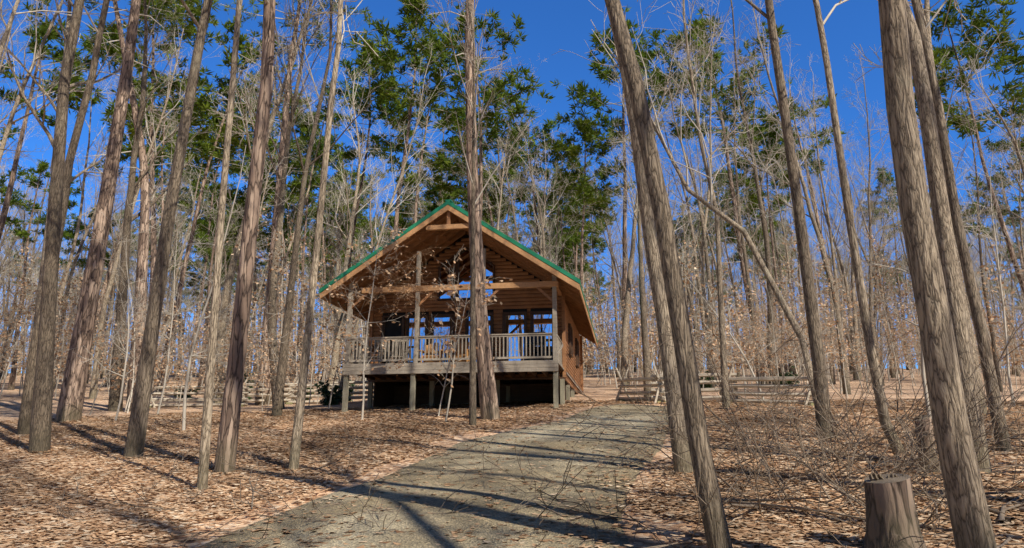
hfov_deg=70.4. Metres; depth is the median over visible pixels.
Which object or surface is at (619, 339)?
sapling
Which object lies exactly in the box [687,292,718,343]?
beech sapling
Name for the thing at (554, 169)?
pine
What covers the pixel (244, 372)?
beech sapling
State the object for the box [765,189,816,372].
hardwood
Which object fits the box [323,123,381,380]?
hardwood
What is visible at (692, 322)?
beech sapling
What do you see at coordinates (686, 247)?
pine
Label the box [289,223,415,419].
beech sapling
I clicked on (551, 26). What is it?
sky
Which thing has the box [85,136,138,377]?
hardwood
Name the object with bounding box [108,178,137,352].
hardwood
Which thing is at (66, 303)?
beech sapling
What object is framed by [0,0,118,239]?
pine
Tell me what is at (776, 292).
leaning tree
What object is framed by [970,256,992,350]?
hardwood
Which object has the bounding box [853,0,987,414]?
hardwood
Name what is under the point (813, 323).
tree
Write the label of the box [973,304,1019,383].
beech sapling
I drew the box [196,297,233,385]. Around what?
sapling
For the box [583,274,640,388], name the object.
beech sapling
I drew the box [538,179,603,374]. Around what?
pine
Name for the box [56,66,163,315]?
hardwood
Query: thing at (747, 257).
hardwood
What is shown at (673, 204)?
hardwood
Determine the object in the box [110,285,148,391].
sapling
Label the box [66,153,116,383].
hardwood
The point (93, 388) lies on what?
hardwood
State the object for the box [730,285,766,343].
beech sapling
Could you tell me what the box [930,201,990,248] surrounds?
pine
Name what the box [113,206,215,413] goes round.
sapling
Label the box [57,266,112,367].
beech sapling
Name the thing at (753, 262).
hardwood
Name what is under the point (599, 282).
pine
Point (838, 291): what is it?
hardwood
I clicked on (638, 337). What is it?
beech sapling
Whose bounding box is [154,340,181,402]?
sapling
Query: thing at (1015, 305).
hardwood
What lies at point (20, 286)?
hardwood
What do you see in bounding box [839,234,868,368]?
hardwood
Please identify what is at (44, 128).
tree
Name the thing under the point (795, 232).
hardwood
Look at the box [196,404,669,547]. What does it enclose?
road
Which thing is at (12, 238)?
pine
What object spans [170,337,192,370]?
beech sapling
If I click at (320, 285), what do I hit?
beech sapling
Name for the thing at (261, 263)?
pine
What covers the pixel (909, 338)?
beech sapling
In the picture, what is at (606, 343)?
beech sapling
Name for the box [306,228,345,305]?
hardwood
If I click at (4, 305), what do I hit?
hardwood
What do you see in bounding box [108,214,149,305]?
hardwood
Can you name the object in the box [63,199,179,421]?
sapling
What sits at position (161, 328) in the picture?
beech sapling
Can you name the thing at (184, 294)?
pine
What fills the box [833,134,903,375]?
hardwood
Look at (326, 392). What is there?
evergreen shrub
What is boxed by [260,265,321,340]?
sapling
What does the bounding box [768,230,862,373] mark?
sapling
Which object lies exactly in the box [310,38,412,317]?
pine
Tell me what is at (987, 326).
beech sapling
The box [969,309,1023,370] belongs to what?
beech sapling
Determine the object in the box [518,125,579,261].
hardwood
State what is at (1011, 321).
beech sapling
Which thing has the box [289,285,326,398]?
sapling
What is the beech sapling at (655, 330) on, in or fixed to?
on the ground
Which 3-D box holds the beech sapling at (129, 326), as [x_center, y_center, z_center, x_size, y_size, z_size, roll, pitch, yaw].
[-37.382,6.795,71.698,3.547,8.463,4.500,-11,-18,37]
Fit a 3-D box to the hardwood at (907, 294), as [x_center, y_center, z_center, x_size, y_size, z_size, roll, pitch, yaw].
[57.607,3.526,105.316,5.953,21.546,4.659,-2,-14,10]
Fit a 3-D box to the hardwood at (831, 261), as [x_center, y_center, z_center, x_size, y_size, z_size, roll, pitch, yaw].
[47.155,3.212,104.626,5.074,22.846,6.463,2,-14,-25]
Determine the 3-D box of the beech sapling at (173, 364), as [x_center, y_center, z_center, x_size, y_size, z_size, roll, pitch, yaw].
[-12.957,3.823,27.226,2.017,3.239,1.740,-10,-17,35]
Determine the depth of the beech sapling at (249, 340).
33.54 m
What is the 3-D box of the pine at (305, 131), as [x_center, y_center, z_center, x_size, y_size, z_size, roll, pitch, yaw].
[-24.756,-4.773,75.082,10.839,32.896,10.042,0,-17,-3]
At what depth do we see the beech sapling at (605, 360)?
55.81 m
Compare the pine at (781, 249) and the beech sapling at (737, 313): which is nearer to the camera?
the beech sapling at (737, 313)
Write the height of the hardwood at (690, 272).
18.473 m
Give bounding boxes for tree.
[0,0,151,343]
[28,0,84,453]
[43,0,219,410]
[54,0,182,421]
[108,0,217,410]
[123,0,212,458]
[196,0,242,492]
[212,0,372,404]
[213,0,278,474]
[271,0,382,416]
[288,0,377,471]
[305,179,351,381]
[403,0,564,425]
[434,0,507,420]
[559,1,814,406]
[605,0,732,547]
[607,11,693,475]
[641,0,781,408]
[695,37,790,383]
[745,0,833,440]
[813,0,939,454]
[878,0,996,547]
[911,0,1011,452]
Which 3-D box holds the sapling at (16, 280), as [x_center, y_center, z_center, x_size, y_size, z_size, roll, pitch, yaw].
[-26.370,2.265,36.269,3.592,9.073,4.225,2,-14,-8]
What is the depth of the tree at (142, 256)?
30.66 m
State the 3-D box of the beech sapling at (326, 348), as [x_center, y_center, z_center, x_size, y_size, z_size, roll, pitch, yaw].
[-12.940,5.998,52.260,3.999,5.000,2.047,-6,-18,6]
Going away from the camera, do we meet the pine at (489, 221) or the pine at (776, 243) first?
the pine at (489, 221)
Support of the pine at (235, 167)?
on the ground
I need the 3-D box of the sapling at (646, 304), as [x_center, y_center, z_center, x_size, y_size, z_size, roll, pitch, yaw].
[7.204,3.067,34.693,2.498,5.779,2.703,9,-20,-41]
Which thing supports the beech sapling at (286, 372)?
on the ground
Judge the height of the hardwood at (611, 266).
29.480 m
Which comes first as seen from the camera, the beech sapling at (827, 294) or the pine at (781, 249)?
the beech sapling at (827, 294)
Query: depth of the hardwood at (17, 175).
71.04 m
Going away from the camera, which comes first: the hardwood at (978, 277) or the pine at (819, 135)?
the pine at (819, 135)
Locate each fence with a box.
[149,375,373,407]
[615,364,813,406]
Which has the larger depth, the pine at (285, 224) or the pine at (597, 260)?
the pine at (597, 260)
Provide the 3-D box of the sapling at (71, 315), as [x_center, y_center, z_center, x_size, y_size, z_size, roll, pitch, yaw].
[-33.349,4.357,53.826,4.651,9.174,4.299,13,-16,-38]
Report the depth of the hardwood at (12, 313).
58.30 m
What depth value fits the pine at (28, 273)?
124.68 m
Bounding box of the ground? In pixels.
[0,368,1023,547]
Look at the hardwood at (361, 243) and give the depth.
100.88 m
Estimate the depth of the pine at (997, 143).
65.32 m
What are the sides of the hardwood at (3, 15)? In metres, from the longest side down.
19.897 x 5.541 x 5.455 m
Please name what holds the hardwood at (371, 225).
on the ground
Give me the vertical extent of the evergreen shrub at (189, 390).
0.956 m
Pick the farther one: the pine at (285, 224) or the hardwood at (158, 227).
the pine at (285, 224)
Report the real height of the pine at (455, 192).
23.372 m
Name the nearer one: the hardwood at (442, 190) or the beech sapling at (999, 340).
the beech sapling at (999, 340)
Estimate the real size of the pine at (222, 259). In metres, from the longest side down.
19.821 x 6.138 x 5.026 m
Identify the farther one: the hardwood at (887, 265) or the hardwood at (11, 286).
the hardwood at (11, 286)
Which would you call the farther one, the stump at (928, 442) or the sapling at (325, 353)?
the sapling at (325, 353)
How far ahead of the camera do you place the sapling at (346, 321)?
36.69 m
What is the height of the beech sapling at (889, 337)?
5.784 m
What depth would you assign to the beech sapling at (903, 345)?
39.79 m
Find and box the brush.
[0,268,1023,547]
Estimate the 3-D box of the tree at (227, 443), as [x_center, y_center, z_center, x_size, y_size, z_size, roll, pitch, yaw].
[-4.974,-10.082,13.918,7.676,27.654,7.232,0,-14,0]
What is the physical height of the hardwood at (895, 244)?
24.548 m
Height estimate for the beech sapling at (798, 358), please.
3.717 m
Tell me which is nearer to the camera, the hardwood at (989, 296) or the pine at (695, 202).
the pine at (695, 202)
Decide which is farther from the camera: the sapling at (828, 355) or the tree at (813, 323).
the sapling at (828, 355)
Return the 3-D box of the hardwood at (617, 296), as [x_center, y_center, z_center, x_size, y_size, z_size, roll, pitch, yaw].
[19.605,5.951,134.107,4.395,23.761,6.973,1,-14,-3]
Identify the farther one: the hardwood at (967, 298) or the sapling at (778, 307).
the hardwood at (967, 298)
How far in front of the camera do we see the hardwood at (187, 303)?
137.05 m
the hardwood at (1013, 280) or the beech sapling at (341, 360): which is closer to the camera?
the beech sapling at (341, 360)
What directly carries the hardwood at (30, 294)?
on the ground
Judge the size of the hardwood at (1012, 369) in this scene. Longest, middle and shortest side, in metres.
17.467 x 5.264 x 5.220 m
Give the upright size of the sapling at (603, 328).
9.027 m
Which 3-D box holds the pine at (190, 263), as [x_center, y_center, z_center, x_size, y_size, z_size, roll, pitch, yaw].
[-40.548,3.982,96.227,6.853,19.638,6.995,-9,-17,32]
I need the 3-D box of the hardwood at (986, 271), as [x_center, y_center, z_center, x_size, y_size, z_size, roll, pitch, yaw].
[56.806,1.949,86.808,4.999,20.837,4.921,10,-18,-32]
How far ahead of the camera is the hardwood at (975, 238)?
58.61 m
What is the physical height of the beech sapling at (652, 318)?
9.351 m
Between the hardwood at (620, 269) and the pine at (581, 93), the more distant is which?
the hardwood at (620, 269)
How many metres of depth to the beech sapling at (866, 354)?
41.30 m
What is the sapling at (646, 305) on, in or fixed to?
on the ground
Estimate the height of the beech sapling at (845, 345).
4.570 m
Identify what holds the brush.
on the ground
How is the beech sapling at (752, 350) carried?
on the ground
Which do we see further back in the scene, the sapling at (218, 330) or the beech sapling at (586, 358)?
the beech sapling at (586, 358)
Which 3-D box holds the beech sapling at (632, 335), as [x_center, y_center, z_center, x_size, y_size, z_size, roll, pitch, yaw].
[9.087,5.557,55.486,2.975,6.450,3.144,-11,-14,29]
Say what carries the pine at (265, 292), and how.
on the ground
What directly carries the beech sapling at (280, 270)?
on the ground
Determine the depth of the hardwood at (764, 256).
93.17 m
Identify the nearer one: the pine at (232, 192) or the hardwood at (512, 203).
the hardwood at (512, 203)
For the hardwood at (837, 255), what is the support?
on the ground
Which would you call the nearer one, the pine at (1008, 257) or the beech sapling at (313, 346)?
the beech sapling at (313, 346)
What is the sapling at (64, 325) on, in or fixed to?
on the ground
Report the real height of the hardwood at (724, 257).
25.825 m
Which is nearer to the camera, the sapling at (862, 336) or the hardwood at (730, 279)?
the sapling at (862, 336)
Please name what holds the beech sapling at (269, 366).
on the ground
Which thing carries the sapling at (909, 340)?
on the ground
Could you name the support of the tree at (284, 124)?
on the ground
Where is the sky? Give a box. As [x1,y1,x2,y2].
[0,0,1023,372]
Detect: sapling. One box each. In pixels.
[0,239,74,357]
[0,252,40,336]
[0,270,69,395]
[0,274,26,371]
[0,276,67,397]
[0,299,33,372]
[0,305,33,382]
[0,308,29,370]
[1,279,36,387]
[11,333,70,377]
[17,315,72,373]
[20,309,63,377]
[22,225,82,384]
[24,266,105,397]
[28,292,78,368]
[29,259,115,361]
[53,312,72,377]
[53,325,109,392]
[54,349,64,381]
[55,270,97,371]
[56,290,73,362]
[56,314,165,414]
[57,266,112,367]
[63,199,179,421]
[69,279,129,352]
[72,286,111,363]
[88,299,203,411]
[91,338,113,380]
[91,338,127,386]
[92,324,130,372]
[94,330,111,394]
[95,305,130,388]
[96,234,135,357]
[104,260,166,412]
[106,300,146,362]
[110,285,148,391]
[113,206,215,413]
[137,335,204,395]
[146,297,179,364]
[150,133,309,431]
[152,308,195,387]
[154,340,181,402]
[156,274,197,374]
[157,299,191,385]
[159,315,209,408]
[161,260,211,360]
[163,326,200,403]
[165,340,205,409]
[166,297,210,385]
[170,282,207,383]
[170,300,196,380]
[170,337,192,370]
[172,313,203,362]
[175,332,207,406]
[177,275,233,377]
[183,287,208,338]
[188,289,235,401]
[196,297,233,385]
[200,290,259,358]
[200,315,253,402]
[200,321,261,386]
[206,267,265,356]
[218,350,256,391]
[224,330,261,374]
[225,338,266,383]
[226,201,325,366]
[226,236,289,359]
[226,289,294,363]
[245,330,261,378]
[245,336,277,410]
[246,322,293,368]
[247,314,279,373]
[251,273,301,363]
[251,286,303,345]
[252,244,306,363]
[253,334,295,405]
[258,282,308,381]
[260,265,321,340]
[261,346,298,395]
[276,272,322,375]
[277,336,301,375]
[278,293,334,379]
[278,326,313,382]
[285,236,342,383]
[286,327,321,392]
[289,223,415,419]
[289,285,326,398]
[293,319,340,404]
[293,331,327,379]
[296,286,396,408]
[296,315,325,381]
[299,290,335,366]
[308,339,345,403]
[309,323,332,393]
[310,327,360,369]
[311,332,334,380]
[311,342,332,388]
[313,232,386,387]
[314,311,343,362]
[316,302,332,377]
[316,315,363,368]
[319,252,368,390]
[323,342,345,381]
[331,325,368,401]
[364,241,440,333]
[425,269,494,415]
[432,244,512,421]
[522,218,586,263]
[523,236,577,275]
[565,259,621,383]
[582,322,602,378]
[582,333,610,379]
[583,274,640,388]
[583,277,614,372]
[583,305,632,384]
[583,314,630,384]
[584,326,602,377]
[585,297,618,374]
[589,341,611,381]
[598,335,616,373]
[601,273,640,382]
[601,274,654,374]
[602,306,621,374]
[605,296,641,384]
[605,303,621,346]
[606,297,636,358]
[611,310,652,382]
[612,307,642,376]
[618,247,656,381]
[622,280,659,384]
[628,322,657,383]
[628,323,660,365]
[631,235,717,353]
[631,278,659,372]
[631,287,657,349]
[631,291,660,374]
[633,282,655,325]
[638,258,693,372]
[645,285,658,345]
[655,296,706,359]
[655,305,708,346]
[676,219,759,368]
[680,252,800,403]
[687,262,730,366]
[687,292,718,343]
[689,294,725,370]
[692,288,735,392]
[696,335,709,372]
[705,329,728,369]
[707,306,758,383]
[708,265,761,391]
[712,285,744,371]
[712,293,762,388]
[712,343,741,374]
[713,277,763,368]
[713,286,749,367]
[713,342,734,369]
[725,309,765,383]
[726,292,757,372]
[726,310,751,367]
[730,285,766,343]
[732,298,778,383]
[733,269,779,383]
[735,315,766,382]
[737,288,777,388]
[739,324,766,376]
[744,308,780,391]
[745,278,800,381]
[746,276,802,390]
[746,288,801,363]
[747,277,803,356]
[747,289,803,374]
[750,327,788,390]
[754,267,810,373]
[756,294,796,362]
[761,314,795,372]
[764,297,826,373]
[767,271,810,390]
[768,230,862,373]
[773,223,851,355]
[774,256,845,383]
[777,258,855,381]
[777,308,806,381]
[778,280,823,383]
[780,256,831,371]
[786,333,806,383]
[789,274,855,362]
[789,284,839,365]
[791,231,871,393]
[803,299,849,372]
[805,304,854,390]
[806,327,838,384]
[810,282,862,396]
[811,258,859,376]
[820,302,853,388]
[821,303,865,387]
[824,274,869,368]
[826,326,858,368]
[828,243,900,392]
[836,261,879,334]
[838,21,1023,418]
[844,318,883,386]
[846,292,880,375]
[846,314,880,381]
[847,277,916,379]
[848,227,919,394]
[849,312,889,381]
[850,288,913,372]
[851,313,915,376]
[857,231,920,364]
[868,299,901,378]
[873,259,917,379]
[873,284,913,380]
[873,291,918,374]
[876,307,913,381]
[878,310,920,364]
[882,317,920,386]
[885,337,920,384]
[889,279,920,371]
[893,322,919,367]
[894,290,919,379]
[898,300,918,375]
[899,292,925,376]
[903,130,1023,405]
[903,326,920,374]
[963,239,1012,345]
[966,293,1023,363]
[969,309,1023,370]
[971,239,1023,365]
[971,312,1000,359]
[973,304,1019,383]
[974,304,1023,382]
[979,303,1023,384]
[984,314,1020,353]
[989,263,1023,368]
[990,300,1023,388]
[995,333,1021,378]
[998,328,1023,382]
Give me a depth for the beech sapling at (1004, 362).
43.60 m
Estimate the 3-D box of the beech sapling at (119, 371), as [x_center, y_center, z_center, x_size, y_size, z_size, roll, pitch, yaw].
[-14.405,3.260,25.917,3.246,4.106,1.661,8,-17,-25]
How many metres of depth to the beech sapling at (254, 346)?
30.47 m
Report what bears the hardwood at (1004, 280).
on the ground
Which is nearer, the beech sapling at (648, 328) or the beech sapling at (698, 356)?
the beech sapling at (698, 356)
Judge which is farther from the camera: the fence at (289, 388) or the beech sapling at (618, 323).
the beech sapling at (618, 323)
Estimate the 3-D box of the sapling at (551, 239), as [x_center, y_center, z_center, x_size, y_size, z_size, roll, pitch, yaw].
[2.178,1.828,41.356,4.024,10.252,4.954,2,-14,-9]
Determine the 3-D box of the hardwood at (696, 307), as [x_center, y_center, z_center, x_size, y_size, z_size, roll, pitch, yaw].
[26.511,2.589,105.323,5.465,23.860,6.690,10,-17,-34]
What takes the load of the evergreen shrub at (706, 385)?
on the ground
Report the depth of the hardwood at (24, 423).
18.36 m
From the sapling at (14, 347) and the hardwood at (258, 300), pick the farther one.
the hardwood at (258, 300)
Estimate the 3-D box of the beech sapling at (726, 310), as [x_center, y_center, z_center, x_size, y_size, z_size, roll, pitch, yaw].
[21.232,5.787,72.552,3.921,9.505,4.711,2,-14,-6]
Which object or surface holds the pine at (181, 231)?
on the ground
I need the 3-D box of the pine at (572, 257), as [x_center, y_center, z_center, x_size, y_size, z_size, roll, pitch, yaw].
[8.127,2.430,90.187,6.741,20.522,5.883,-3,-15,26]
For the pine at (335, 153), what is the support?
on the ground
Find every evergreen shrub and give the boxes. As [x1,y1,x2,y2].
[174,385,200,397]
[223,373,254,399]
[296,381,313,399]
[314,380,351,404]
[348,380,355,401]
[699,370,714,387]
[776,366,799,388]
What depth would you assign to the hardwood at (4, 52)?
37.66 m
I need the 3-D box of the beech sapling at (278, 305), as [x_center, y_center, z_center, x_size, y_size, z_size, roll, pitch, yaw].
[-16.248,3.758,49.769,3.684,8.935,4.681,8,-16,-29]
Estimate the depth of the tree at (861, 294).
11.58 m
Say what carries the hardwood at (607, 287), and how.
on the ground
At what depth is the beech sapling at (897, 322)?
59.20 m
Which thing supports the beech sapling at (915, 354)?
on the ground
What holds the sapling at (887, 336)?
on the ground
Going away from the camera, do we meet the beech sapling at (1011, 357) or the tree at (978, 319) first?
the tree at (978, 319)
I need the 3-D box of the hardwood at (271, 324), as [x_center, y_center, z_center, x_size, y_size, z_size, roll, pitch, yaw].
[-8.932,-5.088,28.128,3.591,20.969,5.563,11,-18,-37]
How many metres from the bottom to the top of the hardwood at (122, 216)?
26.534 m
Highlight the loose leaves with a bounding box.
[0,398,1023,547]
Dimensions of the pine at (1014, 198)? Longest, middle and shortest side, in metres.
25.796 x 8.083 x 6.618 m
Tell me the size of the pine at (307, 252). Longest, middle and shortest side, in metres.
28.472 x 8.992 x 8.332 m
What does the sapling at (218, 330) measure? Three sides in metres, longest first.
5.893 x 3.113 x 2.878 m
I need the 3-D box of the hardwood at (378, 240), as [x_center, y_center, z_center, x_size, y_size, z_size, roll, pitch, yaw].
[-5.565,-2.757,34.155,4.510,19.085,4.440,19,-22,-25]
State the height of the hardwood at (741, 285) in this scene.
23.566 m
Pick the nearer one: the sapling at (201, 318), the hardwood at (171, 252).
the sapling at (201, 318)
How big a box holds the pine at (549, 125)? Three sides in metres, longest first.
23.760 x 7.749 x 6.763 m
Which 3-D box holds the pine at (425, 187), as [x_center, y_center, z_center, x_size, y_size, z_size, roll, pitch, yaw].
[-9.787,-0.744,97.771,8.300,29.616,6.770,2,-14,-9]
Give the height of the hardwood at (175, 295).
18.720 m
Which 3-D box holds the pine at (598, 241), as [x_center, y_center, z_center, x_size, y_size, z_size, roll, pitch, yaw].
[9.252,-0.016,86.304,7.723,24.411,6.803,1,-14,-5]
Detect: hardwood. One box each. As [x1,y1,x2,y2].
[0,0,43,166]
[0,0,62,206]
[0,0,128,59]
[0,0,140,162]
[0,110,51,244]
[0,120,91,359]
[0,139,42,253]
[0,161,44,279]
[0,167,49,278]
[0,168,30,284]
[0,170,37,379]
[0,179,42,386]
[0,206,46,318]
[0,233,16,375]
[0,235,19,284]
[0,252,41,343]
[1,159,50,266]
[1,239,20,313]
[3,209,41,362]
[5,276,38,345]
[6,258,39,375]
[10,225,34,373]
[16,0,109,435]
[24,216,43,373]
[39,221,83,294]
[53,25,155,389]
[55,213,88,329]
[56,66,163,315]
[59,207,83,356]
[61,146,120,322]
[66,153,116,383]
[67,242,102,305]
[82,159,139,385]
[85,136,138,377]
[89,0,222,398]
[102,217,135,375]
[104,180,137,275]
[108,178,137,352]
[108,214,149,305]
[111,165,149,356]
[129,177,190,276]
[129,218,149,293]
[134,144,209,378]
[149,168,213,279]
[149,208,194,289]
[165,192,208,334]
[166,74,228,382]
[166,243,192,375]
[167,270,194,361]
[176,268,197,366]
[183,280,209,351]
[189,199,239,383]
[192,192,244,374]
[195,157,243,376]
[207,0,337,402]
[213,97,314,248]
[222,0,336,408]
[222,210,253,341]
[228,247,267,288]
[250,218,267,372]
[253,240,285,376]
[257,153,322,378]
[277,25,352,305]
[283,256,318,362]
[286,204,327,369]
[298,205,320,378]
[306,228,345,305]
[308,55,418,389]
[310,177,343,306]
[310,224,361,374]
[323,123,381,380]
[324,183,376,389]
[337,40,456,404]
[350,200,368,322]
[355,216,367,258]
[358,155,392,380]
[401,141,433,224]
[415,101,460,210]
[424,147,463,208]
[444,44,541,227]
[463,56,546,232]
[478,153,538,238]
[481,107,549,246]
[489,123,568,258]
[493,214,526,241]
[499,153,558,252]
[514,160,563,250]
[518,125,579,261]
[520,184,554,259]
[524,129,590,264]
[555,168,595,370]
[559,181,615,370]
[573,159,622,376]
[577,38,699,396]
[584,255,597,299]
[585,256,605,370]
[589,175,646,304]
[597,196,636,337]
[597,234,636,371]
[598,215,647,290]
[601,263,618,344]
[602,243,619,330]
[604,201,645,352]
[606,25,718,384]
[607,233,638,296]
[609,243,621,334]
[609,252,620,352]
[611,70,704,231]
[613,176,661,371]
[619,176,650,298]
[632,175,700,364]
[632,246,647,369]
[633,230,647,361]
[635,244,651,336]
[642,157,688,358]
[650,23,757,387]
[658,82,718,350]
[668,91,730,275]
[671,155,705,302]
[674,0,774,385]
[680,153,727,372]
[680,159,725,320]
[681,209,698,306]
[685,230,705,331]
[688,174,727,372]
[689,232,709,369]
[690,0,810,389]
[694,232,729,319]
[695,142,740,376]
[704,184,751,341]
[710,242,750,361]
[713,180,764,318]
[714,237,736,365]
[715,167,769,322]
[715,246,738,351]
[721,245,753,370]
[722,189,776,323]
[724,150,782,374]
[725,226,750,365]
[728,0,850,394]
[736,259,766,320]
[739,112,817,375]
[739,268,764,369]
[741,199,796,291]
[744,216,803,296]
[748,176,796,374]
[754,210,795,363]
[757,120,837,374]
[763,77,858,379]
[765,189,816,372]
[770,209,807,308]
[774,193,818,368]
[775,53,874,306]
[779,92,866,383]
[784,206,828,347]
[784,211,843,335]
[792,231,823,367]
[804,179,868,370]
[805,169,899,373]
[805,207,868,367]
[807,181,852,369]
[808,225,861,324]
[810,250,849,369]
[812,192,852,373]
[812,224,839,368]
[818,120,893,378]
[827,156,875,371]
[830,199,872,362]
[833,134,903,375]
[833,134,907,377]
[837,224,849,331]
[838,248,866,369]
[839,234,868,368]
[841,46,920,384]
[849,214,891,297]
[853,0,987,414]
[858,163,903,374]
[862,182,907,331]
[863,213,901,333]
[865,155,920,371]
[874,104,976,224]
[874,192,910,278]
[876,238,915,368]
[878,255,905,364]
[888,152,932,255]
[890,179,910,293]
[891,233,909,365]
[897,268,920,359]
[926,174,1005,291]
[931,212,973,324]
[938,32,1023,220]
[945,68,1013,391]
[958,160,1023,375]
[958,170,1015,373]
[960,200,994,291]
[962,237,979,297]
[965,175,1018,362]
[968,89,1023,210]
[969,248,1010,368]
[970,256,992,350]
[972,221,997,324]
[972,221,1012,317]
[973,246,1020,370]
[974,234,1000,369]
[976,167,1023,373]
[979,82,1023,264]
[983,237,1017,352]
[987,222,1023,374]
[991,227,1023,321]
[991,258,1018,365]
[994,233,1023,312]
[1000,208,1023,246]
[1005,278,1022,355]
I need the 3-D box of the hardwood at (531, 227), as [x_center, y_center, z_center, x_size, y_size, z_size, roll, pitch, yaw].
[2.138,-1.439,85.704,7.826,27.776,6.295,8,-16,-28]
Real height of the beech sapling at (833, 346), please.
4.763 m
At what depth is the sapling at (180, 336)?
72.33 m
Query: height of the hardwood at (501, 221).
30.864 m
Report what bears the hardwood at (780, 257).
on the ground
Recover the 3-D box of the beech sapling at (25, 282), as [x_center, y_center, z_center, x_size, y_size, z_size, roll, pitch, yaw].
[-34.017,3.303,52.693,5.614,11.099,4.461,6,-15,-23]
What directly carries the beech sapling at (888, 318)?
on the ground
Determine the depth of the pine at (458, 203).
83.49 m
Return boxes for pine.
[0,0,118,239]
[0,125,20,140]
[0,160,84,389]
[3,230,29,283]
[12,259,58,321]
[57,275,77,326]
[58,207,120,361]
[78,0,241,392]
[84,205,138,370]
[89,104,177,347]
[101,275,133,364]
[125,69,222,372]
[145,116,213,288]
[148,218,184,339]
[149,210,195,374]
[155,166,226,374]
[156,30,297,391]
[164,271,192,353]
[166,104,268,381]
[171,179,216,369]
[175,278,206,323]
[178,240,232,310]
[183,180,267,368]
[183,256,212,302]
[186,73,276,389]
[189,207,240,272]
[192,209,238,324]
[192,210,239,371]
[203,191,230,307]
[221,273,236,325]
[222,263,236,334]
[227,172,297,377]
[231,173,287,375]
[243,89,323,248]
[243,138,318,380]
[250,237,268,309]
[256,190,311,322]
[256,276,285,306]
[265,111,349,374]
[279,234,307,281]
[281,212,327,325]
[288,137,361,378]
[289,201,343,375]
[297,226,326,319]
[299,141,385,250]
[299,194,344,312]
[305,243,354,375]
[306,197,382,274]
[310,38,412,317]
[310,239,368,287]
[337,224,385,266]
[341,0,465,241]
[344,171,389,256]
[352,216,372,334]
[361,198,410,245]
[370,213,410,243]
[375,192,433,240]
[381,166,453,233]
[383,87,477,228]
[401,2,555,219]
[409,194,467,224]
[410,148,466,202]
[413,175,461,219]
[432,111,529,226]
[451,172,508,225]
[462,189,519,219]
[482,192,528,241]
[484,141,536,234]
[485,116,583,253]
[518,186,569,255]
[526,167,604,270]
[527,210,575,265]
[534,115,635,335]
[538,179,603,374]
[543,156,608,279]
[549,6,684,382]
[552,241,594,288]
[556,222,606,274]
[559,184,618,372]
[562,235,605,368]
[579,271,607,320]
[584,273,611,367]
[634,6,788,383]
[657,217,711,271]
[676,204,710,309]
[684,167,746,349]
[696,243,723,279]
[699,115,804,373]
[699,191,778,307]
[710,267,740,366]
[725,112,796,374]
[735,220,775,365]
[745,215,797,266]
[747,77,850,381]
[749,240,796,365]
[762,235,795,274]
[763,216,796,316]
[856,168,909,369]
[867,251,908,343]
[882,255,915,320]
[912,0,1023,292]
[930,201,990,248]
[965,157,1023,276]
[972,203,1023,299]
[976,265,1010,344]
[977,98,1023,183]
[988,135,1023,178]
[1001,240,1020,278]
[1007,266,1023,311]
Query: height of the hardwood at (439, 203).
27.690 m
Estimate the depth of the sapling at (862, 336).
49.33 m
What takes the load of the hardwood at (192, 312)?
on the ground
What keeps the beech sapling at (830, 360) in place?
on the ground
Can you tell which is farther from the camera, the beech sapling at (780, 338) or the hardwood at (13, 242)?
the hardwood at (13, 242)
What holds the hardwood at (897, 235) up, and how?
on the ground
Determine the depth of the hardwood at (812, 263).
80.47 m
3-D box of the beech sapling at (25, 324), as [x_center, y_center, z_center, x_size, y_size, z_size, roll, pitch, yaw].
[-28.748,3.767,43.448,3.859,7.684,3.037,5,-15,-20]
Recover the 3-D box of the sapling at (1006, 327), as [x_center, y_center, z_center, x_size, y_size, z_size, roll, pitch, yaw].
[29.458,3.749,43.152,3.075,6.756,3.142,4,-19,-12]
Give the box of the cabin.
[319,199,597,411]
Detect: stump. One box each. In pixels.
[862,473,926,547]
[915,414,940,474]
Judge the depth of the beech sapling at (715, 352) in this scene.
50.80 m
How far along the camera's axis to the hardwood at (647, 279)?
87.36 m
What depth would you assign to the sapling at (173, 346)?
47.18 m
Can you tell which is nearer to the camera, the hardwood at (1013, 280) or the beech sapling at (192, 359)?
the beech sapling at (192, 359)
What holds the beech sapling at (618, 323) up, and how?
on the ground
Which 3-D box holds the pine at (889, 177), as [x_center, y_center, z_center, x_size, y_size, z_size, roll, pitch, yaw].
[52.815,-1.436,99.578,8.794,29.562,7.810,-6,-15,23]
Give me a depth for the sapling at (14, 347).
49.06 m
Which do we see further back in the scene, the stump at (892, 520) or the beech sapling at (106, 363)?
the beech sapling at (106, 363)
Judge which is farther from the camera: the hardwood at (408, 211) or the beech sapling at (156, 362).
the hardwood at (408, 211)
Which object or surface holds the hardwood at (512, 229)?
on the ground
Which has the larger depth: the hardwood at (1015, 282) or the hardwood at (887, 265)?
the hardwood at (1015, 282)
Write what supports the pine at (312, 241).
on the ground
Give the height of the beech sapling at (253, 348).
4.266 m
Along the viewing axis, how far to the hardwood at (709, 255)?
79.76 m
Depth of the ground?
13.08 m
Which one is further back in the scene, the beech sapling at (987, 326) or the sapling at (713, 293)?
the beech sapling at (987, 326)
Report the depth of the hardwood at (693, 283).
88.56 m
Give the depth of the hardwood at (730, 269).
65.15 m
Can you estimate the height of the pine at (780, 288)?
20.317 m
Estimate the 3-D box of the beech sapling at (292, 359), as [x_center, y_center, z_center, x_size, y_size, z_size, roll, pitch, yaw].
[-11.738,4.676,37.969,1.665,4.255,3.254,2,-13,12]
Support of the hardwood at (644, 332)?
on the ground
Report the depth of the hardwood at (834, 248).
76.74 m

